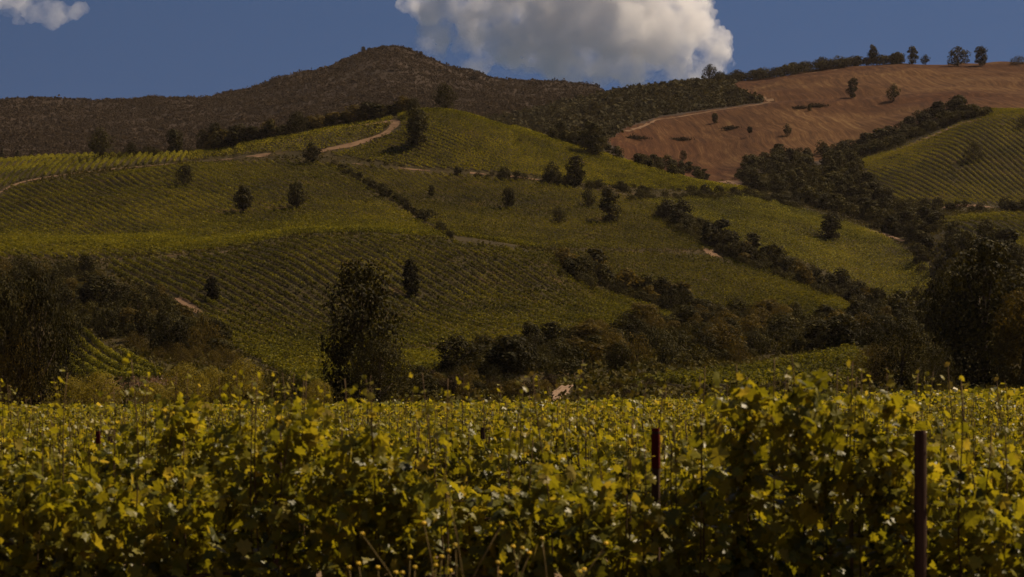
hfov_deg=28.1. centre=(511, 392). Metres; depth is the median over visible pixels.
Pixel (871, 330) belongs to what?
tree
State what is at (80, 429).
grapevine
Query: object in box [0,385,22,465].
grapevine
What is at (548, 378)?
bush
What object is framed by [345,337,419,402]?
bush
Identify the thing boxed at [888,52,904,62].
tree
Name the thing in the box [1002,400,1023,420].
grapevine
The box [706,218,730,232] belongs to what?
tree
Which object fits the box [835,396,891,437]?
grapevine
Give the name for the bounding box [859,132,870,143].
bush
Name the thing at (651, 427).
grapevine
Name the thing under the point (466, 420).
grapevine
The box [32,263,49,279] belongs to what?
tree
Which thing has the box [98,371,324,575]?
grapevine
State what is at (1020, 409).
grapevine
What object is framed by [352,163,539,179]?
dirt track
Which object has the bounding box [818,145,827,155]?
bush
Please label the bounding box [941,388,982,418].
grapevine
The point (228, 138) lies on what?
bush
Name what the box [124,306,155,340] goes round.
tree
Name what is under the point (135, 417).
grapevine
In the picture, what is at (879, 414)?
grapevine
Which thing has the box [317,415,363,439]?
grapevine
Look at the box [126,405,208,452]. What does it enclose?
grapevine
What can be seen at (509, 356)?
tree
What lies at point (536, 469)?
grapevine
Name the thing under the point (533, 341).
tree
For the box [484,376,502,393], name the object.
bush
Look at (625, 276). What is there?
tree
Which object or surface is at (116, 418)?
grapevine
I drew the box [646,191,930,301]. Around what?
vineyard rows
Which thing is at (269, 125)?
bush
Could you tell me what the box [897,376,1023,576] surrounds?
grapevine
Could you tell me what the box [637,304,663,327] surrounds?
tree
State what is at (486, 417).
grapevine
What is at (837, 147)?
bush
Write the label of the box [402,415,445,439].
grapevine
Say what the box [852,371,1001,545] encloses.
grapevine
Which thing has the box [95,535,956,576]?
ground
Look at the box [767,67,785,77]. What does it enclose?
tree
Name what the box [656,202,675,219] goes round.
tree
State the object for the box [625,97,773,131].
dirt track
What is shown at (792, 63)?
tree
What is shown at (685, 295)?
tree
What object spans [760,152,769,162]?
bush
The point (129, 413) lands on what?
grapevine
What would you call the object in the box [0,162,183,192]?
dirt track
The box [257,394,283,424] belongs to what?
grapevine
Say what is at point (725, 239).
tree
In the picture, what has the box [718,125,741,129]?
brush pile
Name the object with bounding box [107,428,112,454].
trellis post
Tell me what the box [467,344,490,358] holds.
tree
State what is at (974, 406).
grapevine
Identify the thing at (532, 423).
grapevine
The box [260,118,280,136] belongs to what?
bush
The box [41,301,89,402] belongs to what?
tree
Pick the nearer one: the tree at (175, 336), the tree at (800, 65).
the tree at (175, 336)
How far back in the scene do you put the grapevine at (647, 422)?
35.01 m
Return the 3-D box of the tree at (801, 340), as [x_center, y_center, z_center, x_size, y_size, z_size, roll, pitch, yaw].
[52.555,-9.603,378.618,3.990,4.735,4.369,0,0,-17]
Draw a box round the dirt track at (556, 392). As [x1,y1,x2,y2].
[552,385,573,400]
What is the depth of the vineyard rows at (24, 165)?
866.48 m
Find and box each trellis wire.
[4,498,957,504]
[12,566,1007,575]
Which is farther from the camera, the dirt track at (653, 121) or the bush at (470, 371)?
the dirt track at (653, 121)
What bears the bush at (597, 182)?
on the vineyard hill at (378, 162)
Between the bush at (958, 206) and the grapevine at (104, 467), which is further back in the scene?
the bush at (958, 206)
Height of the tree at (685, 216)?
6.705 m
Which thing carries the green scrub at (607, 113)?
on the mountain
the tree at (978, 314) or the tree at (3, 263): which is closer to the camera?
the tree at (978, 314)
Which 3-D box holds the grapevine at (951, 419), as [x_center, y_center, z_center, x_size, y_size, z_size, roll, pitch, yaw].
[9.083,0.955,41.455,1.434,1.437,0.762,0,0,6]
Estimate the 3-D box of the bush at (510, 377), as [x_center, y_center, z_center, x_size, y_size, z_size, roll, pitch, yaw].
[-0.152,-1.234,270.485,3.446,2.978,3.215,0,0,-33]
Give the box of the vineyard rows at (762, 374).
[632,342,869,386]
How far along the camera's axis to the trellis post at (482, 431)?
24.98 m
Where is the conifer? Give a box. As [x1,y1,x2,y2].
[0,146,4,157]
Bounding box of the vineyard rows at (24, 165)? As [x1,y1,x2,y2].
[0,150,187,185]
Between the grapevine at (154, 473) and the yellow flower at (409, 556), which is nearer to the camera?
the yellow flower at (409, 556)
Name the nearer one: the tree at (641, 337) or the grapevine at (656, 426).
the grapevine at (656, 426)
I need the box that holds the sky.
[0,0,1023,100]
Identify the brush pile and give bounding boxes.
[627,134,652,139]
[669,136,694,140]
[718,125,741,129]
[790,105,807,108]
[803,101,830,106]
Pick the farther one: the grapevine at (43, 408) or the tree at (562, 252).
the tree at (562, 252)
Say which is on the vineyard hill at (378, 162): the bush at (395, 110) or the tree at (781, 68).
the bush at (395, 110)
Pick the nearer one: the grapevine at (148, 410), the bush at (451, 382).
the grapevine at (148, 410)
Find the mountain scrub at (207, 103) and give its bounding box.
[0,44,647,156]
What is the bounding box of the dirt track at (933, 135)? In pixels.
[876,118,982,157]
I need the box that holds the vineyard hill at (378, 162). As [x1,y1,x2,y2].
[0,110,1023,403]
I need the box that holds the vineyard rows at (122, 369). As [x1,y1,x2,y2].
[56,328,163,378]
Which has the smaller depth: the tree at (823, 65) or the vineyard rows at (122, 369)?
the vineyard rows at (122, 369)
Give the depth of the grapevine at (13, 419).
38.46 m
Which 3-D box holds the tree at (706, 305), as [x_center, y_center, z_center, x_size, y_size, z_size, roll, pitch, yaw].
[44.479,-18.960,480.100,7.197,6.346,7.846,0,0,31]
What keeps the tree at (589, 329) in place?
on the vineyard hill at (378, 162)
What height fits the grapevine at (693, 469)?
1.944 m
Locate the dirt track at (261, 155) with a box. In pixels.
[215,153,270,160]
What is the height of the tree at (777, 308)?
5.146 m
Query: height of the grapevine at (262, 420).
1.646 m
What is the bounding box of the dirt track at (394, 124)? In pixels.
[304,120,399,151]
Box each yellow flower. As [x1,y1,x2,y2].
[360,532,391,576]
[408,555,412,576]
[422,521,433,576]
[446,492,462,576]
[446,549,450,576]
[453,543,457,576]
[473,522,503,576]
[511,545,518,576]
[513,546,524,576]
[520,551,531,576]
[540,537,546,576]
[583,541,608,576]
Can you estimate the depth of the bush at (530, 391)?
253.88 m
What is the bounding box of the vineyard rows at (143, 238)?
[0,159,447,257]
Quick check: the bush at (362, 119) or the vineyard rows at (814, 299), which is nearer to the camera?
the vineyard rows at (814, 299)
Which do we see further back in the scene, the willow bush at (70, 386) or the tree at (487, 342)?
the tree at (487, 342)
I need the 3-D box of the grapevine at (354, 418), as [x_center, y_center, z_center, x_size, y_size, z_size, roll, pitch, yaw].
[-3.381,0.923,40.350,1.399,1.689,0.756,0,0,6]
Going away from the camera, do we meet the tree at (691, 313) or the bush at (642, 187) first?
the tree at (691, 313)
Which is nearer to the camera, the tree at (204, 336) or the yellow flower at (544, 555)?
the yellow flower at (544, 555)
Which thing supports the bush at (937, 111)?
on the ploughed hill at (719, 153)
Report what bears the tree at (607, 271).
on the vineyard hill at (378, 162)
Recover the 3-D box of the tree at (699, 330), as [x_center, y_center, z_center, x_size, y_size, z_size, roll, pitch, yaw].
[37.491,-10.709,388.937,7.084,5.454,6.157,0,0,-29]
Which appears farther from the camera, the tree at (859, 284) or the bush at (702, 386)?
the tree at (859, 284)
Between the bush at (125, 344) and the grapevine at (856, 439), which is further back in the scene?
the bush at (125, 344)
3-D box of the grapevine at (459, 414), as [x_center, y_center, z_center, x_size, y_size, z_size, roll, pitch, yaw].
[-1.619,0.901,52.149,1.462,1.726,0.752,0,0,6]
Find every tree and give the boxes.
[0,259,12,278]
[0,269,42,404]
[0,323,47,404]
[3,259,75,404]
[6,252,35,274]
[8,279,43,310]
[13,258,42,278]
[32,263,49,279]
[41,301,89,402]
[63,278,77,293]
[72,252,97,272]
[72,286,88,306]
[80,280,114,307]
[82,275,118,305]
[85,127,115,158]
[90,307,119,337]
[92,298,124,333]
[112,283,131,301]
[117,307,144,333]
[121,290,153,319]
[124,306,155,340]
[127,293,156,319]
[143,286,161,309]
[147,311,184,353]
[149,308,183,342]
[152,283,168,301]
[165,128,183,153]
[165,320,190,353]
[172,303,196,318]
[175,163,195,185]
[176,315,193,331]
[184,312,224,352]
[184,326,202,347]
[195,128,207,149]
[203,275,221,299]
[206,122,222,139]
[206,318,234,341]
[233,184,254,209]
[267,76,279,84]
[286,111,307,134]
[286,180,307,207]
[301,142,322,162]
[316,258,408,402]
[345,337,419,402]
[402,258,420,295]
[403,107,429,145]
[406,97,420,112]
[428,185,434,195]
[431,82,457,108]
[436,334,481,372]
[465,335,494,354]
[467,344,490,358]
[468,71,480,79]
[469,333,497,349]
[475,347,499,358]
[483,335,533,376]
[488,334,538,373]
[502,188,514,206]
[510,335,532,346]
[519,321,546,345]
[521,332,543,351]
[534,322,564,346]
[537,338,569,358]
[542,161,560,182]
[552,207,566,223]
[553,246,579,263]
[554,121,568,139]
[558,335,584,353]
[559,257,571,272]
[562,258,587,278]
[564,155,585,185]
[571,323,600,339]
[571,340,605,367]
[576,318,602,337]
[577,121,605,154]
[579,248,609,266]
[579,255,598,271]
[581,187,596,205]
[582,335,607,359]
[586,330,606,345]
[588,252,611,271]
[591,262,611,285]
[596,267,615,283]
[598,187,621,221]
[598,325,620,346]
[600,332,623,349]
[604,340,634,361]
[605,328,629,341]
[605,341,631,370]
[607,319,628,333]
[614,268,644,291]
[621,332,653,364]
[623,317,646,343]
[626,302,659,321]
[627,333,648,352]
[630,318,650,334]
[631,273,657,291]
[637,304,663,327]
[638,285,660,299]
[644,315,667,330]
[649,277,673,295]
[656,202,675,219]
[658,286,683,310]
[659,199,682,217]
[667,320,682,333]
[668,281,690,300]
[669,209,684,226]
[672,200,694,217]
[672,283,693,305]
[675,305,698,321]
[676,219,691,229]
[678,214,698,228]
[680,150,686,159]
[682,310,700,325]
[686,329,718,355]
[688,312,704,326]
[689,298,716,312]
[691,322,705,335]
[692,325,726,354]
[693,322,724,334]
[695,304,710,318]
[697,311,706,318]
[698,220,712,231]
[701,64,717,78]
[701,227,711,240]
[702,312,720,322]
[704,229,726,246]
[704,322,746,352]
[705,314,728,334]
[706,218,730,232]
[707,309,738,324]
[709,226,721,232]
[712,113,717,122]
[713,228,731,246]
[715,71,724,77]
[720,235,736,252]
[722,242,737,256]
[723,317,741,332]
[725,342,752,361]
[726,231,739,244]
[727,296,753,316]
[728,241,744,258]
[731,325,748,337]
[736,71,749,80]
[737,242,754,258]
[737,314,765,332]
[738,252,750,263]
[739,330,767,355]
[743,71,753,79]
[744,306,759,316]
[746,232,761,248]
[746,245,759,259]
[747,126,752,132]
[749,298,785,315]
[751,67,768,77]
[751,308,770,328]
[753,71,767,78]
[753,251,770,265]
[759,246,769,255]
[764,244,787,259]
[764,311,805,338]
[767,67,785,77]
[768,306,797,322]
[770,304,793,314]
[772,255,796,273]
[776,67,788,75]
[783,65,798,74]
[783,123,791,135]
[785,62,798,73]
[787,328,805,348]
[788,260,809,269]
[794,62,810,73]
[795,265,814,283]
[800,319,834,348]
[803,62,812,70]
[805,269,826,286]
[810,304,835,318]
[811,56,829,66]
[815,61,826,69]
[818,213,843,239]
[818,314,862,348]
[821,309,844,319]
[822,58,833,68]
[827,274,837,286]
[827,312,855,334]
[829,60,837,67]
[831,55,848,66]
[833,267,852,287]
[836,61,844,67]
[842,57,851,66]
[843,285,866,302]
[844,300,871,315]
[845,77,857,97]
[848,55,858,65]
[851,279,866,294]
[851,312,873,327]
[852,314,887,346]
[853,55,864,65]
[853,342,895,382]
[864,57,870,65]
[865,287,885,302]
[867,44,879,62]
[868,315,937,387]
[878,54,889,64]
[879,306,891,316]
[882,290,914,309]
[885,84,901,100]
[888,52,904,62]
[891,52,904,63]
[893,298,911,317]
[893,309,916,320]
[905,343,960,390]
[907,46,918,63]
[920,54,929,64]
[925,261,982,384]
[933,239,1023,386]
[947,46,971,65]
[974,45,987,65]
[989,288,1023,387]
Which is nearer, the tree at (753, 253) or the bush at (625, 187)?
the tree at (753, 253)
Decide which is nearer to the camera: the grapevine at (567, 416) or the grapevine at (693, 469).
the grapevine at (693, 469)
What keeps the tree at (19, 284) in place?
on the vineyard hill at (378, 162)
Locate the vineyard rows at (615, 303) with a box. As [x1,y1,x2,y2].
[107,233,671,384]
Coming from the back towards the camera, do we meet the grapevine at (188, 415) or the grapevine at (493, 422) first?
the grapevine at (493, 422)
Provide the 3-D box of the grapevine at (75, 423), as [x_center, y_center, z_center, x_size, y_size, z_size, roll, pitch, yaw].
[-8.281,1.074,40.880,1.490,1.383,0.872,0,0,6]
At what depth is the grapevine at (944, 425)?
29.77 m
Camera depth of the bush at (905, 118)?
1202.53 m
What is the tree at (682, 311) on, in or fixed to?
on the vineyard hill at (378, 162)
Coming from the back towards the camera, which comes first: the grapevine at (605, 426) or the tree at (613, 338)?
the tree at (613, 338)
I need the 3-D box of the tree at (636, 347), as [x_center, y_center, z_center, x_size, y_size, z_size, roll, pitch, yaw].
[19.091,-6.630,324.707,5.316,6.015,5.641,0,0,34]
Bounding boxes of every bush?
[42,375,97,404]
[74,370,122,404]
[122,140,138,156]
[122,331,146,348]
[130,382,172,404]
[139,146,149,154]
[139,341,155,352]
[146,145,157,154]
[158,361,213,404]
[176,349,193,363]
[191,365,229,402]
[202,141,212,150]
[207,129,229,147]
[211,137,226,150]
[213,357,267,402]
[214,350,244,370]
[224,126,242,145]
[226,123,253,143]
[241,129,251,142]
[245,125,261,139]
[255,126,267,139]
[257,369,294,403]
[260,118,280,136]
[265,119,280,137]
[279,124,288,135]
[281,375,311,402]
[292,115,312,132]
[301,379,333,403]
[302,115,318,130]
[314,114,330,128]
[322,112,333,126]
[325,112,340,126]
[337,113,351,125]
[339,104,368,123]
[357,109,369,121]
[358,101,378,120]
[367,180,379,188]
[371,104,389,117]
[375,183,387,190]
[378,186,392,196]
[383,104,392,115]
[390,104,401,115]
[391,193,398,199]
[392,95,412,111]
[392,372,438,396]
[400,197,410,202]
[402,202,412,210]
[408,364,430,381]
[410,207,416,213]
[416,210,429,219]
[417,210,429,221]
[427,208,437,217]
[431,372,443,381]
[435,222,446,228]
[437,378,448,389]
[439,373,464,393]
[447,365,466,384]
[454,166,462,173]
[455,382,479,396]
[457,371,482,387]
[458,363,478,381]
[470,380,488,391]
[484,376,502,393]
[484,381,504,396]
[490,375,503,386]
[498,166,512,173]
[499,379,527,396]
[500,170,511,179]
[501,372,517,390]
[512,170,523,179]
[516,380,536,394]
[537,379,553,392]
[542,373,556,388]
[553,170,565,180]
[555,179,564,185]
[567,178,576,186]
[580,383,593,390]
[585,180,596,188]
[592,179,605,187]
[610,382,623,388]
[617,180,626,188]
[620,184,629,191]
[620,389,633,397]
[636,185,647,191]
[642,375,657,385]
[685,185,699,192]
[696,384,710,393]
[700,184,711,191]
[713,185,724,193]
[729,187,738,192]
[741,186,750,193]
[743,155,762,165]
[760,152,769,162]
[761,382,780,392]
[762,196,771,201]
[769,148,782,155]
[772,378,790,386]
[773,145,787,157]
[777,195,792,201]
[814,140,827,153]
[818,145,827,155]
[824,143,840,152]
[836,141,849,150]
[850,139,860,147]
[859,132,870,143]
[865,132,882,141]
[870,128,888,139]
[883,125,893,136]
[892,121,906,132]
[903,116,914,126]
[906,118,916,128]
[911,110,922,123]
[916,112,930,126]
[929,101,948,115]
[931,197,944,206]
[934,109,942,117]
[945,98,956,111]
[949,99,962,110]
[951,200,962,209]
[953,95,966,102]
[963,139,984,159]
[966,203,976,210]
[977,203,987,210]
[998,195,1009,207]
[999,202,1008,208]
[1004,200,1018,210]
[1010,55,1023,63]
[1016,115,1023,127]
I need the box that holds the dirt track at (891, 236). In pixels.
[857,227,904,240]
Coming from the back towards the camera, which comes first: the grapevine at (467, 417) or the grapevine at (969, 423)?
the grapevine at (467, 417)
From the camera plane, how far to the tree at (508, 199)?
752.13 m
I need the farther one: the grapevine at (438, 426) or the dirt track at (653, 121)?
the dirt track at (653, 121)
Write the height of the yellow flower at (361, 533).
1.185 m
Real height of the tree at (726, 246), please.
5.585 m
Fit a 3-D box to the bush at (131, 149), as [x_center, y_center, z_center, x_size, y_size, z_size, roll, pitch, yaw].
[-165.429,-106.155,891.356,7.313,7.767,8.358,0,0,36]
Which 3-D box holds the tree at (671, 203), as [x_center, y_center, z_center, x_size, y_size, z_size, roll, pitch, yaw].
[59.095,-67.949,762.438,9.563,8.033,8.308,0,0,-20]
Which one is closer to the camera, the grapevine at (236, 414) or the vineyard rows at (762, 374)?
the grapevine at (236, 414)
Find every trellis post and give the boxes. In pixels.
[95,431,100,458]
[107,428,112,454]
[274,433,281,571]
[481,427,484,440]
[651,428,659,560]
[914,430,926,576]
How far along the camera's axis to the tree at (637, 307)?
441.67 m
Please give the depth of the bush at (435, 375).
282.20 m
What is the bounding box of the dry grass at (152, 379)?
[101,375,176,396]
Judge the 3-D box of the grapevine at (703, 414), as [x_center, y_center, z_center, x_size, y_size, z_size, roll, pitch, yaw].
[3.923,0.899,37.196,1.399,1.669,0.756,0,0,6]
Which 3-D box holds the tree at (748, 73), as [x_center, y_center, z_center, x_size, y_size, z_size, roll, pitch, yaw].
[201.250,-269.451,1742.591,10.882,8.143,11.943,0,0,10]
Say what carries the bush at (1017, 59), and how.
on the ploughed hill at (719, 153)
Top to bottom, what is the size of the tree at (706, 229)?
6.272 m
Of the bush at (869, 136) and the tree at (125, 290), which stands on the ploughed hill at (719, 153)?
the bush at (869, 136)
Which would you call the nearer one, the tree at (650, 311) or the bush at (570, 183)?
the tree at (650, 311)
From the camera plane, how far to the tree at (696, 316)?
459.29 m
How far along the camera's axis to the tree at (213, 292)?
479.27 m
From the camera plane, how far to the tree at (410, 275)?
486.66 m
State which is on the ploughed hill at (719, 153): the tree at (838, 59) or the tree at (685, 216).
the tree at (838, 59)
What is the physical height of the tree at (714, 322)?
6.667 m
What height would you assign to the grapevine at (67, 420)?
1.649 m
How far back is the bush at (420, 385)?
244.60 m
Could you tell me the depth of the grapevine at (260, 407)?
28.28 m
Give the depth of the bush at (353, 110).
888.01 m
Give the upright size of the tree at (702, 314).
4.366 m
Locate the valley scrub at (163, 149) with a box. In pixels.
[5,146,198,158]
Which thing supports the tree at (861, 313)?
on the vineyard hill at (378, 162)
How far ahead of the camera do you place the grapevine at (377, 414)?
37.80 m
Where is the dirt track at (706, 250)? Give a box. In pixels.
[703,248,720,256]
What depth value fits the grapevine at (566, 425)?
25.51 m
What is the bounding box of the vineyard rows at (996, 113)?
[860,107,1023,203]
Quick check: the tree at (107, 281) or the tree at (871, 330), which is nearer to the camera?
the tree at (871, 330)
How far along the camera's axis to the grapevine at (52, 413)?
55.64 m
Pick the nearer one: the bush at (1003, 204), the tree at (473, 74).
the bush at (1003, 204)
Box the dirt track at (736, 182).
[720,180,743,185]
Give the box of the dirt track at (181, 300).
[175,297,202,312]
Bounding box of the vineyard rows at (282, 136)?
[188,115,392,158]
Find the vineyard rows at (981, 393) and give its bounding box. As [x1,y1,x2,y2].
[0,386,1023,419]
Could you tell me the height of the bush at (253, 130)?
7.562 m
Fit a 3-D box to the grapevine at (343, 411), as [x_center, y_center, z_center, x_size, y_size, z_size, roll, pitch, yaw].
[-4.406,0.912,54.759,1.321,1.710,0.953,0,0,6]
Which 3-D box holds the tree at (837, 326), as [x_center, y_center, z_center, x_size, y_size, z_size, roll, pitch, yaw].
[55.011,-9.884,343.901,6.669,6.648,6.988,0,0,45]
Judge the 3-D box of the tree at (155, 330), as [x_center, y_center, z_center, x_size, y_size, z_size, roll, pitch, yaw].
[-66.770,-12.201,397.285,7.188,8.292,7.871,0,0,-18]
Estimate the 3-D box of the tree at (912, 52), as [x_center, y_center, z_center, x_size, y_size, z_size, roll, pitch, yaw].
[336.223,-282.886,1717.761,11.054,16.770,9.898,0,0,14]
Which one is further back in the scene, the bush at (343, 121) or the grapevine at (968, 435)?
the bush at (343, 121)
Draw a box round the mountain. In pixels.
[0,47,838,172]
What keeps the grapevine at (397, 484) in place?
on the ground at (319, 574)
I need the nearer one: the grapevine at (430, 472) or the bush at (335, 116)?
the grapevine at (430, 472)
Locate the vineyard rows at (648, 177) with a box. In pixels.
[333,107,746,192]
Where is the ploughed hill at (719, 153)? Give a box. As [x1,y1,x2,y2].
[608,61,1023,181]
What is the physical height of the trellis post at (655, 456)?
1.652 m
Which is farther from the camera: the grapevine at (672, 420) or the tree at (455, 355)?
the tree at (455, 355)
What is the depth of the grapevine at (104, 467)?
16.34 m
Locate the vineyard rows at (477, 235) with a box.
[333,162,711,250]
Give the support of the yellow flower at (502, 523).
on the ground at (319, 574)
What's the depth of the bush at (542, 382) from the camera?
267.30 m
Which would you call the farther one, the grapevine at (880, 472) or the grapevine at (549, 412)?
the grapevine at (549, 412)
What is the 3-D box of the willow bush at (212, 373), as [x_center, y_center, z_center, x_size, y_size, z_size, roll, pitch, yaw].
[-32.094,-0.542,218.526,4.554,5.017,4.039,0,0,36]
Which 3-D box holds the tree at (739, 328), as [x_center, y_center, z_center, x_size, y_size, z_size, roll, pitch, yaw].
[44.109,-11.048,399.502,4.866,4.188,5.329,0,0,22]
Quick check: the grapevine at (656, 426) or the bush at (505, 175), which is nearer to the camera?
the grapevine at (656, 426)
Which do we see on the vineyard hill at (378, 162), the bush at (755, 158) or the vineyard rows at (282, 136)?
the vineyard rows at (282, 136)
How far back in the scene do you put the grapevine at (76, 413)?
45.78 m
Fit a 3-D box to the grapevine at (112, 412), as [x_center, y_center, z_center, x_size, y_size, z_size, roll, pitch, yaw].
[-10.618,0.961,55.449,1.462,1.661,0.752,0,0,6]
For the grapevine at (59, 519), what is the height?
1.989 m
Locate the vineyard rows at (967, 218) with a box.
[938,210,1023,246]
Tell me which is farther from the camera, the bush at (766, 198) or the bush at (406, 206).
the bush at (766, 198)
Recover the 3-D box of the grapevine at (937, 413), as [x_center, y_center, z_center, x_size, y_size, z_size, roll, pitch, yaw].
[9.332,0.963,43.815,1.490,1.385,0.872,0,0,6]
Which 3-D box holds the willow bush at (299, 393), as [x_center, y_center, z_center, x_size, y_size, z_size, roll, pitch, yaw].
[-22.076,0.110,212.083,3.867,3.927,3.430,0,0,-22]
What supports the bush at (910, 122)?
on the ploughed hill at (719, 153)
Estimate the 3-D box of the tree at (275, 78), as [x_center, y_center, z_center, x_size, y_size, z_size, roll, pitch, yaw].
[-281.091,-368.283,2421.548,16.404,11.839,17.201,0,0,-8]
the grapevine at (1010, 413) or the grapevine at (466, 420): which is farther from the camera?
the grapevine at (1010, 413)
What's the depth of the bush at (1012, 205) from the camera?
818.14 m
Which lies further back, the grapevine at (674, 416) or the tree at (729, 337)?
the tree at (729, 337)
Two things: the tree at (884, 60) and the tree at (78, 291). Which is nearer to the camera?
the tree at (78, 291)
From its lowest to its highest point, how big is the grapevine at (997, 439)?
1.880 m
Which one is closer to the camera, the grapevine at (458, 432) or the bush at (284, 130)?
the grapevine at (458, 432)
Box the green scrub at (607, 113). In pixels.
[483,75,763,151]
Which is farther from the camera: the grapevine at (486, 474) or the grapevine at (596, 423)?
the grapevine at (596, 423)
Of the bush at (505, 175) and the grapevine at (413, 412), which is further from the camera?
the bush at (505, 175)
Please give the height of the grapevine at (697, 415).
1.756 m
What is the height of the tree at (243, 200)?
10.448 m
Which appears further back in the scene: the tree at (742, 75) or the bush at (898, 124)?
the tree at (742, 75)
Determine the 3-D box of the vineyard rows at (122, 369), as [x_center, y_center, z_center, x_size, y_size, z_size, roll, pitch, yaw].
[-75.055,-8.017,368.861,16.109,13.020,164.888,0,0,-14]
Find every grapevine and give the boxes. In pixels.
[0,353,267,576]
[0,379,152,574]
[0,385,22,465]
[0,390,19,454]
[0,397,27,425]
[0,412,50,445]
[0,417,135,576]
[0,418,36,440]
[0,458,54,576]
[4,395,22,431]
[4,402,89,447]
[5,399,35,418]
[7,403,41,438]
[15,419,36,452]
[16,399,62,437]
[17,397,122,472]
[17,408,66,423]
[19,397,68,432]
[28,411,105,479]
[32,395,83,428]
[33,381,179,566]
[39,396,84,422]
[47,397,77,417]
[48,401,113,441]
[49,396,83,419]
[50,397,111,438]
[50,401,100,424]
[57,418,124,454]
[60,414,116,430]
[64,401,131,444]
[65,396,104,425]
[70,401,116,422]
[86,397,131,420]
[86,399,132,430]
[88,389,153,441]
[91,408,126,424]
[94,398,135,418]
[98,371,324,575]
[102,383,219,459]
[106,395,169,433]
[112,405,147,423]
[116,395,155,427]
[118,399,205,451]
[120,400,146,423]
[126,378,300,567]
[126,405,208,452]
[136,394,197,434]
[140,400,161,419]
[166,370,300,532]
[175,396,219,428]
[177,410,248,434]
[196,371,463,576]
[197,385,268,459]
[202,394,230,425]
[215,399,261,424]
[225,419,329,458]
[226,394,266,443]
[229,398,275,421]
[256,387,355,464]
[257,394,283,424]
[260,401,300,426]
[278,417,358,448]
[295,374,458,575]
[305,382,437,529]
[312,421,495,576]
[314,395,356,440]
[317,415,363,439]
[318,398,344,427]
[320,411,420,446]
[321,408,361,423]
[322,402,364,433]
[327,394,443,468]
[327,399,395,436]
[329,403,373,435]
[333,397,370,418]
[351,396,417,436]
[354,389,420,447]
[359,406,408,427]
[366,396,439,446]
[372,404,402,422]
[373,398,401,427]
[380,386,475,475]
[385,410,435,431]
[399,399,457,442]
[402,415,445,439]
[404,399,443,419]
[406,407,457,429]
[419,399,482,434]
[420,394,468,425]
[421,398,492,457]
[425,397,470,424]
[429,361,610,574]
[441,395,547,484]
[443,408,497,427]
[446,373,579,535]
[451,371,708,576]
[454,395,501,430]
[454,413,549,440]
[455,396,539,458]
[456,408,503,434]
[457,403,521,440]
[467,415,519,440]
[470,395,514,426]
[473,375,614,532]
[475,399,523,427]
[488,385,709,576]
[497,401,544,435]
[503,402,563,430]
[506,399,556,432]
[512,397,575,429]
[528,400,575,429]
[530,387,625,462]
[531,395,570,428]
[537,401,607,443]
[539,395,625,452]
[545,394,601,440]
[554,396,619,431]
[556,398,594,428]
[557,396,591,421]
[567,399,627,441]
[567,421,667,469]
[569,383,720,555]
[571,397,615,425]
[576,397,632,425]
[576,408,628,425]
[579,406,620,415]
[588,411,625,435]
[594,398,626,423]
[598,401,671,450]
[604,410,788,568]
[605,392,718,502]
[610,407,642,420]
[611,399,674,438]
[611,412,727,506]
[621,396,669,418]
[624,396,691,428]
[626,393,675,420]
[627,398,703,448]
[629,395,680,435]
[629,395,719,455]
[630,396,690,424]
[630,413,692,427]
[634,404,686,424]
[652,395,694,415]
[663,405,735,471]
[666,365,887,576]
[668,390,703,422]
[674,407,728,421]
[675,399,730,436]
[678,393,720,425]
[683,396,738,438]
[686,393,727,425]
[687,354,935,576]
[689,396,727,424]
[691,394,725,422]
[711,376,844,557]
[771,370,963,576]
[829,395,881,430]
[834,413,895,430]
[834,415,898,444]
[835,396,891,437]
[837,391,881,424]
[840,411,898,434]
[841,405,889,456]
[844,420,893,457]
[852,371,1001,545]
[855,397,982,493]
[867,409,921,423]
[871,390,929,426]
[892,362,1023,576]
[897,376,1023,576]
[904,391,976,444]
[905,421,1009,474]
[907,412,961,446]
[913,392,960,427]
[915,392,973,420]
[917,387,949,412]
[927,400,1002,447]
[928,406,982,420]
[929,398,999,445]
[932,404,980,432]
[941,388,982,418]
[945,393,991,416]
[948,377,1023,573]
[952,416,1023,450]
[955,397,984,413]
[967,408,1015,433]
[969,391,1019,425]
[974,399,1020,439]
[974,411,1023,443]
[985,410,1023,435]
[986,380,1023,471]
[986,402,1023,427]
[987,390,1023,427]
[993,397,1023,411]
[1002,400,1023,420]
[1002,416,1016,451]
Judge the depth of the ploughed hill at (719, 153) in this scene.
1396.99 m
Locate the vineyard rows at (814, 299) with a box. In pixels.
[570,249,849,320]
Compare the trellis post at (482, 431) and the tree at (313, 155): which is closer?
the trellis post at (482, 431)
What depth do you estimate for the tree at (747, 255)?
675.23 m
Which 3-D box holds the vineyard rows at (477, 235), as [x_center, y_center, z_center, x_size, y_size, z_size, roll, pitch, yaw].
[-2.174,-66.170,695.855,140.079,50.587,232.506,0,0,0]
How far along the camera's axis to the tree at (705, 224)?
730.02 m
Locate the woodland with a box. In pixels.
[0,103,1023,376]
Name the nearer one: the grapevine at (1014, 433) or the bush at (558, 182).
the grapevine at (1014, 433)
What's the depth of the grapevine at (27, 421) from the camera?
28.62 m
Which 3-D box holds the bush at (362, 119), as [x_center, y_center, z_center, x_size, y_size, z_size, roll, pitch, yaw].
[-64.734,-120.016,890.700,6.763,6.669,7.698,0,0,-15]
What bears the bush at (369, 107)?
on the vineyard hill at (378, 162)
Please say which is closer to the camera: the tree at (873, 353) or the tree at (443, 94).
the tree at (873, 353)
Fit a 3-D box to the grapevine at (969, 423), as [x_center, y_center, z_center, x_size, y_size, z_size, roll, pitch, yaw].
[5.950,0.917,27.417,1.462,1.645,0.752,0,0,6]
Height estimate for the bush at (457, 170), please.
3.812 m
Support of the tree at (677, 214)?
on the vineyard hill at (378, 162)

